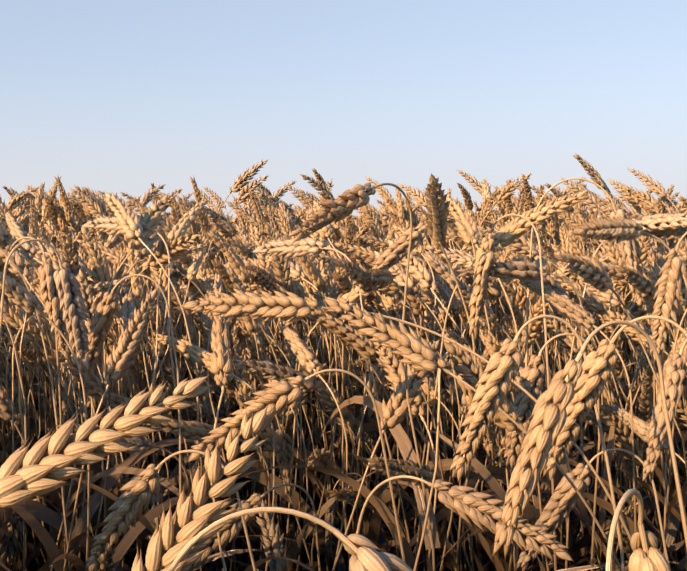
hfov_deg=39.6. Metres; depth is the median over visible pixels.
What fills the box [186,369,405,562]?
stalk
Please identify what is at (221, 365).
wheat ear
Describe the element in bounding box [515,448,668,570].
wheat ear
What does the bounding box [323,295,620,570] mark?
stalk
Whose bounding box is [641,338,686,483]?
wheat ear
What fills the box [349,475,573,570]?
wheat ear
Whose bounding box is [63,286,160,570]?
stalk
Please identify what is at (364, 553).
wheat
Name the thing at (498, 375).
stalk
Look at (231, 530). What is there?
wheat ear
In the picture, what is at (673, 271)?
wheat ear
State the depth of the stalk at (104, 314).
0.79 m
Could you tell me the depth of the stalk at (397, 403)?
0.74 m
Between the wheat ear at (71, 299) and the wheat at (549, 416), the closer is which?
the wheat at (549, 416)
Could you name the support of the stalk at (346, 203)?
on the field ground
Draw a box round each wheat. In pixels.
[0,372,215,508]
[131,402,273,570]
[168,507,412,570]
[490,320,686,558]
[606,489,670,570]
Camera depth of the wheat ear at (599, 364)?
0.52 m
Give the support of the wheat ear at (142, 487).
on the field ground
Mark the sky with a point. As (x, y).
(125, 96)
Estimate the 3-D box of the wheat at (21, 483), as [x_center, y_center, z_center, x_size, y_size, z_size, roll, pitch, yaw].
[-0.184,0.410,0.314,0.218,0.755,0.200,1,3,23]
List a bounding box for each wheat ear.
[0,237,71,361]
[0,239,90,373]
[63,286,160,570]
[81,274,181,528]
[84,450,256,570]
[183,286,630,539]
[185,483,320,570]
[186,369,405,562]
[210,283,232,570]
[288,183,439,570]
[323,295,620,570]
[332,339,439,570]
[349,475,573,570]
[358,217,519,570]
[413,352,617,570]
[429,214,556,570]
[443,340,549,570]
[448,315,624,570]
[502,333,600,570]
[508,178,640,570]
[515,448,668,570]
[543,315,686,480]
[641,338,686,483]
[648,232,686,362]
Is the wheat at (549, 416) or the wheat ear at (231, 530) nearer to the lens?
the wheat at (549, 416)
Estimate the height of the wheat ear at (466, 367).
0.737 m
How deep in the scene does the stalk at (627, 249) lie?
0.80 m
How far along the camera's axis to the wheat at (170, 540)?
0.33 m
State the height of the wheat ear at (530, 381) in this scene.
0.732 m
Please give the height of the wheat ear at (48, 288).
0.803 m
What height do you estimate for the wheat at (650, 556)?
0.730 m
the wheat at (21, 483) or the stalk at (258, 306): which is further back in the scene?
the stalk at (258, 306)
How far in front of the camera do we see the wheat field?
1.03 m
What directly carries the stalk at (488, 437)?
on the field ground
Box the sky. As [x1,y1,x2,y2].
[0,0,686,222]
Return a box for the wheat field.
[0,153,686,570]

